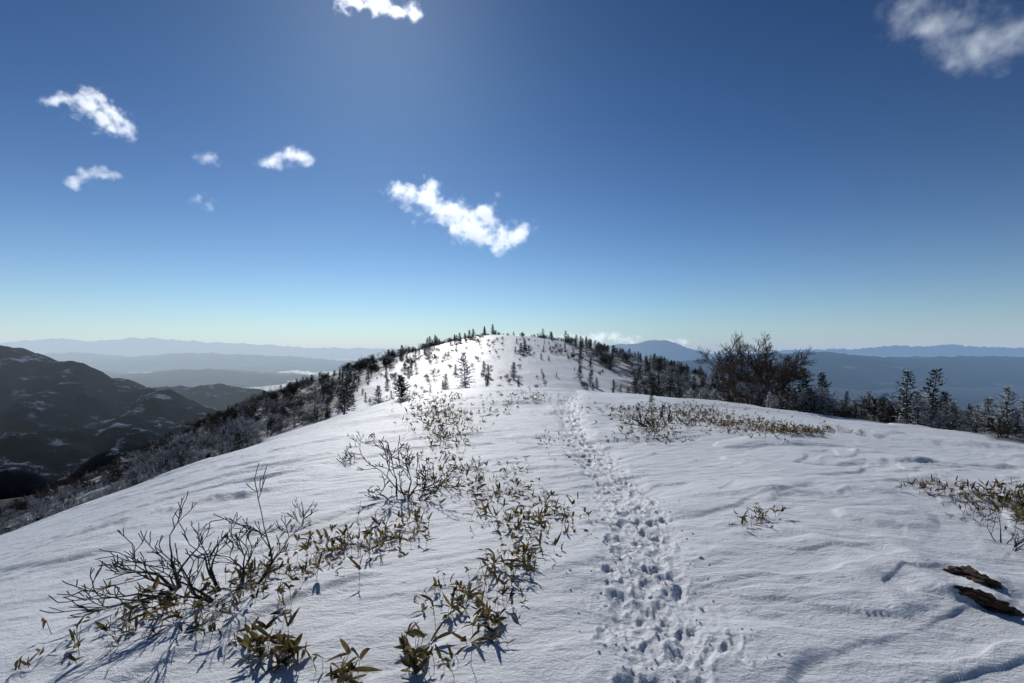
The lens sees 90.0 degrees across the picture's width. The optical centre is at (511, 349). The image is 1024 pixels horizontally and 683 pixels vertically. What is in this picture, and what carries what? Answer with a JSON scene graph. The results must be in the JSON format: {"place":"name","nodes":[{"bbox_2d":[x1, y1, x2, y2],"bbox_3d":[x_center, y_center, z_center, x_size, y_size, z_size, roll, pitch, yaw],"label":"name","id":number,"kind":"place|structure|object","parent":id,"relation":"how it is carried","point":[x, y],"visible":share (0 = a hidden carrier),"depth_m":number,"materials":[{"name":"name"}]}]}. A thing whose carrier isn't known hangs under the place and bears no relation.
{"place":"outdoors","nodes":[
{"label":"outdoors","id":0,"kind":"place"},
{"bbox_2d":[0,345,268,498],"bbox_3d":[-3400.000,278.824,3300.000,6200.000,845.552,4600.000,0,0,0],"label":"forested mountain","id":1,"kind":"structure","parent":0,"point":[59,420],"depth_m":2591.72,"materials":[{"name":"plant"}]},
{"bbox_2d":[42,352,356,372],"bbox_3d":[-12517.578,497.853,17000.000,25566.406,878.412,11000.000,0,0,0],"label":"distant mountain range","id":2,"kind":"structure","parent":0,"point":[189,361],"depth_m":14866.30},
{"bbox_2d":[0,337,406,360],"bbox_3d":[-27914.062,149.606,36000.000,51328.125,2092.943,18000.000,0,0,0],"label":"distant mountain range","id":3,"kind":"structure","parent":0,"point":[130,347],"depth_m":32981.69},
{"bbox_2d":[102,369,331,387],"bbox_3d":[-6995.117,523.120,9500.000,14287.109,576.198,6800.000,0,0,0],"label":"distant mountain range","id":4,"kind":"structure","parent":0,"point":[195,378],"depth_m":8706.40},
{"bbox_2d":[0,335,1023,682],"bbox_3d":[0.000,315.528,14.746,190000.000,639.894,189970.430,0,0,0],"label":"snow ground","id":5,"kind":"structure","parent":0,"point":[832,573],"depth_m":4.29,"materials":[{"name":"white snow"}]},
{"bbox_2d":[0,503,60,533],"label":"rimed tree","id":6,"kind":"object","parent":5,"relation":"on","point":[17,523],"visible":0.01,"depth_m":31.17,"materials":[{"name":"grey plant"}]},
{"bbox_2d":[14,495,67,527],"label":"rimed tree","id":7,"kind":"object","parent":5,"relation":"on","point":[52,506],"visible":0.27,"depth_m":34.05,"materials":[{"name":"grey plant"}]},
{"bbox_2d":[11,614,85,670],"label":"dwarf bamboo","id":8,"kind":"object","parent":5,"relation":"on","point":[69,656],"visible":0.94,"depth_m":2.77,"materials":[{"name":"green plant"}]},
{"bbox_2d":[45,490,94,510],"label":"rimed tree","id":9,"kind":"object","parent":5,"relation":"on","point":[68,506],"visible":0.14,"depth_m":37.80,"materials":[{"name":"grey plant"}]},
{"bbox_2d":[80,596,155,663],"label":"bare shrub","id":10,"kind":"object","parent":5,"relation":"on","point":[113,646],"visible":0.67,"depth_m":2.87,"materials":[{"name":"brown plant"}]},
{"bbox_2d":[97,473,150,497],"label":"rimed tree","id":11,"kind":"object","parent":5,"relation":"on","point":[114,484],"visible":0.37,"depth_m":41.66,"materials":[{"name":"grey plant"}]},
{"bbox_2d":[122,460,157,485],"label":"rimed tree","id":12,"kind":"object","parent":5,"relation":"on","point":[144,471],"visible":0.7,"depth_m":45.66,"materials":[{"name":"grey plant"}]},
{"bbox_2d":[120,446,177,478],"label":"rimed tree","id":13,"kind":"object","parent":5,"relation":"on","point":[140,457],"visible":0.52,"depth_m":48.73,"materials":[{"name":"grey plant"}]},
{"bbox_2d":[39,492,287,631],"bbox_3d":[-2.477,1.471,3.694,1.079,0.713,1.366,0,0,34],"label":"bare shrub","id":14,"kind":"object","parent":5,"relation":"on","point":[167,584],"visible":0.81,"depth_m":3.50,"materials":[{"name":"brown plant"}]},
{"bbox_2d":[129,439,203,469],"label":"rimed tree","id":15,"kind":"object","parent":5,"relation":"on","point":[171,458],"visible":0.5,"depth_m":51.78,"materials":[{"name":"grey plant"}]},
{"bbox_2d":[144,452,199,480],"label":"rimed tree","id":16,"kind":"object","parent":5,"relation":"on","point":[172,468],"visible":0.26,"depth_m":42.43,"materials":[{"name":"grey plant"}]},
{"bbox_2d":[83,546,297,636],"bbox_3d":[-2.193,1.635,3.444,1.736,0.467,1.123,0,0,0],"label":"dwarf bamboo","id":17,"kind":"object","parent":5,"relation":"on","point":[199,603],"visible":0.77,"depth_m":3.27,"materials":[{"name":"green plant"}]},
{"bbox_2d":[169,428,219,454],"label":"rimed tree","id":18,"kind":"object","parent":5,"relation":"on","point":[183,441],"visible":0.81,"depth_m":53.66,"materials":[{"name":"grey plant"}]},
{"bbox_2d":[95,463,312,632],"bbox_3d":[-1.824,1.292,3.390,0.812,0.943,1.326,0,0,37],"label":"bare shrub","id":19,"kind":"object","parent":5,"relation":"on","point":[211,576],"visible":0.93,"depth_m":3.25,"materials":[{"name":"brown plant"}]},
{"bbox_2d":[188,430,221,449],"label":"rimed tree","id":20,"kind":"object","parent":5,"relation":"on","point":[197,442],"visible":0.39,"depth_m":59.33,"materials":[{"name":"grey plant"}]},
{"bbox_2d":[106,598,309,672],"bbox_3d":[-1.685,1.544,2.870,1.445,0.320,0.356,0,0,20],"label":"dwarf bamboo","id":21,"kind":"object","parent":5,"relation":"on","point":[286,647],"visible":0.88,"depth_m":2.74,"materials":[{"name":"green plant"}]},
{"bbox_2d":[199,440,239,459],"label":"rimed tree","id":22,"kind":"object","parent":5,"relation":"on","point":[220,452],"visible":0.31,"depth_m":44.23,"materials":[{"name":"grey plant"}]},
{"bbox_2d":[0,335,457,532],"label":"frosted woodland","id":23,"kind":"object","parent":5,"relation":"on","point":[114,469],"visible":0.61,"depth_m":89.90,"materials":[{"name":"grey plant"}]},
{"bbox_2d":[213,415,255,446],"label":"rimed tree","id":24,"kind":"object","parent":5,"relation":"on","point":[237,427],"visible":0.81,"depth_m":55.48,"materials":[{"name":"grey plant"}]},
{"bbox_2d":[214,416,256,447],"bbox_3d":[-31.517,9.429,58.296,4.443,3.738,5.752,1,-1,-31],"label":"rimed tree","id":25,"kind":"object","parent":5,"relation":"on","point":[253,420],"visible":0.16,"depth_m":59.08,"materials":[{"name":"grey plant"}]},
{"bbox_2d":[234,425,261,443],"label":"rimed tree","id":26,"kind":"object","parent":5,"relation":"on","point":[253,430],"visible":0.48,"depth_m":53.75,"materials":[{"name":"grey plant"}]},
{"bbox_2d":[259,411,295,436],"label":"rimed tree","id":27,"kind":"object","parent":5,"relation":"on","point":[272,417],"visible":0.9,"depth_m":64.44,"materials":[{"name":"grey plant"}]},
{"bbox_2d":[278,499,316,530],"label":"bare shrub","id":28,"kind":"object","parent":5,"relation":"on","point":[288,514],"visible":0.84,"depth_m":4.95,"materials":[{"name":"brown plant"}]},
{"bbox_2d":[293,408,314,422],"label":"rimed tree","id":29,"kind":"object","parent":5,"relation":"on","point":[300,411],"visible":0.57,"depth_m":70.23,"materials":[{"name":"grey plant"}]},
{"bbox_2d":[305,638,381,682],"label":"dwarf bamboo","id":30,"kind":"object","parent":5,"relation":"on","point":[343,670],"visible":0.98,"depth_m":2.46,"materials":[{"name":"green plant"}]},
{"bbox_2d":[328,371,361,414],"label":"fir tree","id":31,"kind":"object","parent":5,"relation":"on","point":[346,396],"visible":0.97,"depth_m":62.20,"materials":[{"name":"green plant"}]},
{"bbox_2d":[336,449,359,465],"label":"bare shrub","id":32,"kind":"object","parent":5,"relation":"on","point":[346,456],"visible":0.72,"depth_m":7.55,"materials":[{"name":"brown plant"}]},
{"bbox_2d":[274,502,437,580],"bbox_3d":[-1.297,1.516,4.199,1.430,0.416,1.550,0,0,0],"label":"dwarf bamboo","id":33,"kind":"object","parent":5,"relation":"on","point":[305,547],"visible":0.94,"depth_m":4.18,"materials":[{"name":"green plant"}]},
{"bbox_2d":[346,431,376,446],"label":"bare shrub","id":34,"kind":"object","parent":5,"relation":"on","point":[361,439],"visible":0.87,"depth_m":9.30,"materials":[{"name":"brown plant"}]},
{"bbox_2d":[366,385,385,404],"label":"fir tree","id":35,"kind":"object","parent":5,"relation":"on","point":[378,393],"visible":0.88,"depth_m":29.50,"materials":[{"name":"green plant"}]},
{"bbox_2d":[390,375,416,399],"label":"fir tree","id":36,"kind":"object","parent":5,"relation":"on","point":[400,380],"visible":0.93,"depth_m":25.27,"materials":[{"name":"green plant"}]},
{"bbox_2d":[352,435,466,500],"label":"bare shrub","id":37,"kind":"object","parent":5,"relation":"on","point":[406,463],"visible":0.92,"depth_m":5.73,"materials":[{"name":"brown plant"}]},
{"bbox_2d":[372,415,488,513],"bbox_3d":[-1.286,1.530,8.842,1.587,0.409,7.938,0,0,-5],"label":"dwarf bamboo","id":38,"kind":"object","parent":5,"relation":"on","point":[432,466],"visible":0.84,"depth_m":6.97,"materials":[{"name":"green plant"}]},
{"bbox_2d":[384,390,483,407],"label":"dwarf bamboo","id":39,"kind":"object","parent":5,"relation":"on","point":[433,397],"visible":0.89,"depth_m":17.95,"materials":[{"name":"green plant"}]},
{"bbox_2d":[430,420,446,439],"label":"bare shrub","id":40,"kind":"object","parent":5,"relation":"on","point":[440,429],"visible":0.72,"depth_m":9.45,"materials":[{"name":"brown plant"}]},
{"bbox_2d":[393,617,493,677],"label":"dwarf bamboo","id":41,"kind":"object","parent":5,"relation":"on","point":[421,652],"visible":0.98,"depth_m":2.54,"materials":[{"name":"green plant"}]},
{"bbox_2d":[391,400,499,432],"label":"dwarf bamboo","id":42,"kind":"object","parent":5,"relation":"on","point":[445,416],"visible":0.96,"depth_m":12.30,"materials":[{"name":"green plant"}]},
{"bbox_2d":[442,374,450,389],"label":"fir tree","id":43,"kind":"object","parent":5,"relation":"on","point":[445,382],"visible":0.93,"depth_m":40.14,"materials":[{"name":"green plant"}]},
{"bbox_2d":[447,352,475,389],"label":"frosted fir tree","id":44,"kind":"object","parent":5,"relation":"on","point":[463,360],"visible":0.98,"depth_m":34.59,"materials":[{"name":"grey plant"}]},
{"bbox_2d":[452,457,483,471],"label":"bare shrub","id":45,"kind":"object","parent":5,"relation":"on","point":[479,464],"visible":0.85,"depth_m":6.74,"materials":[{"name":"brown plant"}]},
{"bbox_2d":[409,555,528,644],"bbox_3d":[-0.290,1.460,3.115,0.652,0.322,1.057,0,0,-44],"label":"dwarf bamboo","id":46,"kind":"object","parent":5,"relation":"on","point":[485,610],"visible":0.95,"depth_m":3.03,"materials":[{"name":"green plant"}]},
{"bbox_2d":[302,326,643,422],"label":"scattered hill firs","id":47,"kind":"object","parent":5,"relation":"on","point":[426,354],"visible":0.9,"depth_m":98.88,"materials":[{"name":"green plant"}]},
{"bbox_2d":[319,332,648,421],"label":"hill brush","id":48,"kind":"object","parent":5,"relation":"on","point":[486,379],"visible":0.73,"depth_m":92.87,"materials":[{"name":"green plant"}]},
{"bbox_2d":[448,456,550,513],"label":"dwarf bamboo","id":49,"kind":"object","parent":5,"relation":"on","point":[480,478],"visible":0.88,"depth_m":5.76,"materials":[{"name":"green plant"}]},
{"bbox_2d":[464,489,591,585],"bbox_3d":[0.146,1.480,4.472,1.174,0.373,2.432,0,0,0],"label":"dwarf bamboo","id":50,"kind":"object","parent":5,"relation":"on","point":[524,547],"visible":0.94,"depth_m":4.27,"materials":[{"name":"green plant"}]},
{"bbox_2d":[470,387,589,415],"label":"dwarf bamboo","id":51,"kind":"object","parent":5,"relation":"on","point":[533,398],"visible":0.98,"depth_m":16.52,"materials":[{"name":"green plant"}]},
{"bbox_2d":[536,429,594,462],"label":"dwarf bamboo","id":52,"kind":"object","parent":5,"relation":"on","point":[561,447],"visible":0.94,"depth_m":9.00,"materials":[{"name":"green plant"}]},
{"bbox_2d":[621,402,674,430],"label":"bare shrub","id":53,"kind":"object","parent":5,"relation":"on","point":[660,415],"visible":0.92,"depth_m":11.32,"materials":[{"name":"brown plant"}]},
{"bbox_2d":[581,401,720,444],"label":"dwarf bamboo","id":54,"kind":"object","parent":5,"relation":"on","point":[649,420],"visible":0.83,"depth_m":12.04,"materials":[{"name":"green plant"}]},
{"bbox_2d":[648,392,654,402],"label":"fir tree","id":55,"kind":"object","parent":5,"relation":"on","point":[652,396],"visible":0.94,"depth_m":19.06,"materials":[{"name":"green plant"}]},
{"bbox_2d":[543,431,779,682],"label":"snow clumps","id":56,"kind":"object","parent":5,"relation":"on","point":[656,633],"visible":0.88,"depth_m":3.40,"materials":[{"name":"white snow"}]},
{"bbox_2d":[697,378,706,398],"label":"fir tree","id":57,"kind":"object","parent":5,"relation":"on","point":[702,384],"visible":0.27,"depth_m":45.79,"materials":[{"name":"green plant"}]},
{"bbox_2d":[709,382,720,397],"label":"fir tree","id":58,"kind":"object","parent":5,"relation":"on","point":[713,386],"visible":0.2,"depth_m":48.00,"materials":[{"name":"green plant"}]},
{"bbox_2d":[693,345,759,402],"bbox_3d":[13.419,1.609,32.190,3.277,3.976,3.563,0,0,-42],"label":"larch tree","id":59,"kind":"object","parent":5,"relation":"on","point":[730,373],"visible":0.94,"depth_m":31.92,"materials":[{"name":"plant"}]},
{"bbox_2d":[717,367,766,402],"bbox_3d":[15.140,2.300,33.522,2.635,3.020,2.902,0,0,-30],"label":"larch tree","id":60,"kind":"object","parent":5,"relation":"on","point":[732,392],"visible":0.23,"depth_m":33.60,"materials":[{"name":"plant"}]},
{"bbox_2d":[728,344,758,403],"bbox_3d":[14.822,1.641,31.975,1.920,4.378,2.154,0,0,-24],"label":"larch tree","id":61,"kind":"object","parent":5,"relation":"on","point":[746,358],"visible":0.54,"depth_m":32.22,"materials":[{"name":"brown plant"}]},
{"bbox_2d":[711,330,779,403],"bbox_3d":[15.312,1.198,32.968,4.353,5.178,4.682,0,0,30],"label":"larch tree","id":62,"kind":"object","parent":5,"relation":"on","point":[727,352],"visible":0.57,"depth_m":32.52,"materials":[{"name":"plant"}]},
{"bbox_2d":[649,399,861,440],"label":"dwarf bamboo","id":63,"kind":"object","parent":5,"relation":"on","point":[785,429],"visible":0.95,"depth_m":12.02,"materials":[{"name":"green plant"}]},
{"bbox_2d":[729,502,787,527],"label":"dwarf bamboo","id":64,"kind":"object","parent":5,"relation":"on","point":[743,518],"visible":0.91,"depth_m":4.66,"materials":[{"name":"green plant"}]},
{"bbox_2d":[759,331,777,401],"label":"larch tree","id":65,"kind":"object","parent":5,"relation":"on","point":[766,339],"visible":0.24,"depth_m":33.05,"materials":[{"name":"brown plant"}]},
{"bbox_2d":[764,392,776,407],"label":"frosted fir tree","id":66,"kind":"object","parent":5,"relation":"on","point":[770,396],"visible":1,"depth_m":27.27,"materials":[{"name":"grey plant"}]},
{"bbox_2d":[539,331,1023,434],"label":"conifer forest","id":67,"kind":"object","parent":5,"relation":"on","point":[671,379],"visible":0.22,"depth_m":94.01,"materials":[{"name":"green plant"}]},
{"bbox_2d":[748,345,817,407],"bbox_3d":[15.471,1.583,29.317,3.570,3.791,3.172,0,0,26],"label":"larch tree","id":68,"kind":"object","parent":5,"relation":"on","point":[779,386],"visible":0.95,"depth_m":29.15,"materials":[{"name":"plant"}]},
{"bbox_2d":[778,385,793,409],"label":"fir tree","id":69,"kind":"object","parent":5,"relation":"on","point":[787,396],"visible":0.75,"depth_m":27.37,"materials":[{"name":"green plant"}]},
{"bbox_2d":[782,387,805,411],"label":"fir tree","id":70,"kind":"object","parent":5,"relation":"on","point":[794,393],"visible":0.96,"depth_m":26.50,"materials":[{"name":"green plant"}]},
{"bbox_2d":[773,352,815,408],"bbox_3d":[16.761,1.935,30.438,2.337,3.674,3.932,0,0,32],"label":"larch tree","id":71,"kind":"object","parent":5,"relation":"on","point":[792,379],"visible":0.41,"depth_m":30.31,"materials":[{"name":"brown plant"}]},
{"bbox_2d":[790,367,825,411],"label":"fir tree","id":72,"kind":"object","parent":5,"relation":"on","point":[805,385],"visible":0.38,"depth_m":32.51,"materials":[{"name":"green plant"}]},
{"bbox_2d":[795,387,826,413],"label":"fir tree","id":73,"kind":"object","parent":5,"relation":"on","point":[811,405],"visible":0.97,"depth_m":27.55,"materials":[{"name":"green plant"}]},
{"bbox_2d":[813,372,832,415],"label":"fir tree","id":74,"kind":"object","parent":5,"relation":"on","point":[823,377],"visible":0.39,"depth_m":33.28,"materials":[{"name":"green plant"}]},
{"bbox_2d":[837,400,853,417],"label":"fir tree","id":75,"kind":"object","parent":5,"relation":"on","point":[841,404],"visible":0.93,"depth_m":31.22,"materials":[{"name":"green plant"}]},
{"bbox_2d":[671,381,1023,437],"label":"frosted thicket","id":76,"kind":"object","parent":5,"relation":"on","point":[822,393],"visible":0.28,"depth_m":29.04,"materials":[{"name":"grey plant"}]},
{"bbox_2d":[855,404,869,419],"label":"fir tree","id":77,"kind":"object","parent":5,"relation":"on","point":[861,411],"visible":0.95,"depth_m":30.50,"materials":[{"name":"green plant"}]},
{"bbox_2d":[867,401,885,421],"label":"frosted fir tree","id":78,"kind":"object","parent":5,"relation":"on","point":[874,418],"visible":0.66,"depth_m":30.74,"materials":[{"name":"grey plant"}]},
{"bbox_2d":[879,399,895,422],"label":"frosted fir tree","id":79,"kind":"object","parent":5,"relation":"on","point":[889,405],"visible":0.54,"depth_m":29.61,"materials":[{"name":"grey plant"}]},
{"bbox_2d":[896,415,902,423],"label":"frosted fir tree","id":80,"kind":"object","parent":5,"relation":"on","point":[900,416],"visible":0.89,"depth_m":24.02,"materials":[{"name":"grey plant"}]},
{"bbox_2d":[889,369,936,423],"bbox_3d":[19.097,2.353,24.356,1.830,2.881,1.738,2,-1,40],"label":"fir tree","id":81,"kind":"object","parent":5,"relation":"on","point":[903,394],"visible":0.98,"depth_m":24.50,"materials":[{"name":"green plant"}]},
{"bbox_2d":[901,391,944,427],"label":"frosted fir tree","id":82,"kind":"object","parent":5,"relation":"on","point":[918,422],"visible":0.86,"depth_m":24.27,"materials":[{"name":"grey plant"}]},
{"bbox_2d":[903,368,954,427],"bbox_3d":[19.932,2.413,24.394,2.186,3.128,2.076,0,0,-44],"label":"fir tree","id":83,"kind":"object","parent":5,"relation":"on","point":[932,394],"visible":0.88,"depth_m":24.46,"materials":[{"name":"green plant"}]},
{"bbox_2d":[926,412,947,428],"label":"frosted fir tree","id":84,"kind":"object","parent":5,"relation":"on","point":[940,415],"visible":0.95,"depth_m":23.50,"materials":[{"name":"grey plant"}]},
{"bbox_2d":[938,391,966,427],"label":"fir tree","id":85,"kind":"object","parent":5,"relation":"on","point":[944,396],"visible":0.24,"depth_m":30.40,"materials":[{"name":"green plant"}]},
{"bbox_2d":[945,401,963,429],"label":"frosted fir tree","id":86,"kind":"object","parent":5,"relation":"on","point":[957,408],"visible":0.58,"depth_m":27.73,"materials":[{"name":"grey plant"}]},
{"bbox_2d":[895,473,1023,534],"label":"dwarf bamboo","id":87,"kind":"object","parent":5,"relation":"on","point":[1006,498],"visible":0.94,"depth_m":5.83,"materials":[{"name":"green plant"}]},
{"bbox_2d":[959,406,981,431],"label":"fir tree","id":88,"kind":"object","parent":5,"relation":"on","point":[969,408],"visible":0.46,"depth_m":30.67,"materials":[{"name":"green plant"}]},
{"bbox_2d":[945,500,996,522],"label":"bare shrub","id":89,"kind":"object","parent":5,"relation":"on","point":[973,514],"visible":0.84,"depth_m":5.02,"materials":[{"name":"brown plant"}]},
{"bbox_2d":[942,565,1002,588],"bbox_3d":[3.208,1.590,3.567,0.180,0.118,0.324,0,0,-2],"label":"exposed rock","id":90,"kind":"object","parent":5,"relation":"on","point":[968,572],"visible":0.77,"depth_m":3.54,"materials":[{"name":"brown stone"}]},
{"bbox_2d":[964,407,996,431],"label":"frosted fir tree","id":91,"kind":"object","parent":5,"relation":"on","point":[986,414],"visible":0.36,"depth_m":27.95,"materials":[{"name":"grey plant"}]},
{"bbox_2d":[953,585,1009,609],"bbox_3d":[2.918,1.573,3.305,0.424,0.107,0.141,-2,0,40],"label":"exposed rock","id":92,"kind":"object","parent":5,"relation":"on","point":[980,597],"visible":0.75,"depth_m":3.22,"materials":[{"name":"brown stone"}]},
{"bbox_2d":[962,491,1023,551],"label":"bare shrub","id":93,"kind":"object","parent":5,"relation":"on","point":[1016,543],"visible":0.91,"depth_m":4.42,"materials":[{"name":"brown plant"}]},
{"bbox_2d":[967,385,1023,434],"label":"frosted fir tree","id":94,"kind":"object","parent":5,"relation":"on","point":[1011,398],"visible":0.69,"depth_m":25.12,"materials":[{"name":"grey plant"}]},
{"bbox_2d":[986,413,1014,437],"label":"frosted fir tree","id":95,"kind":"object","parent":5,"relation":"on","point":[999,417],"visible":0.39,"depth_m":24.24,"materials":[{"name":"grey plant"}]},
{"bbox_2d":[981,606,1023,616],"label":"exposed rock","id":96,"kind":"object","parent":5,"relation":"on","point":[1012,611],"visible":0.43,"depth_m":3.17,"materials":[{"name":"brown stone"}]},
{"bbox_2d":[988,392,1023,435],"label":"frosted fir tree","id":97,"kind":"object","parent":5,"relation":"on","point":[1022,409],"visible":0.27,"depth_m":25.72,"materials":[{"name":"grey plant"}]},
{"bbox_2d":[1005,411,1023,437],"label":"frosted fir tree","id":98,"kind":"object","parent":5,"relation":"on","point":[1016,419],"visible":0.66,"depth_m":24.61,"materials":[{"name":"grey plant"}]},
{"bbox_2d":[0,0,1023,352],"label":"sky","id":99,"kind":"structure","parent":0,"point":[347,174],"materials":[{"name":"blue"}]},
{"bbox_2d":[608,340,723,361],"bbox_3d":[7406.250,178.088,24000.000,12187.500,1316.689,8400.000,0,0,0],"label":"distant volcano","id":100,"kind":"structure","parent":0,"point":[670,350],"depth_m":22227.64},
{"bbox_2d":[669,351,1023,390],"bbox_3d":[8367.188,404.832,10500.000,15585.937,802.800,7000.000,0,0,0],"label":"distant mountain range","id":101,"kind":"structure","parent":0,"point":[855,372],"depth_m":8798.26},
{"bbox_2d":[769,344,1023,356],"bbox_3d":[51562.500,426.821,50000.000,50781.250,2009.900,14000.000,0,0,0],"label":"snow capped range","id":102,"kind":"structure","parent":0,"point":[950,350],"depth_m":46910.07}
]}

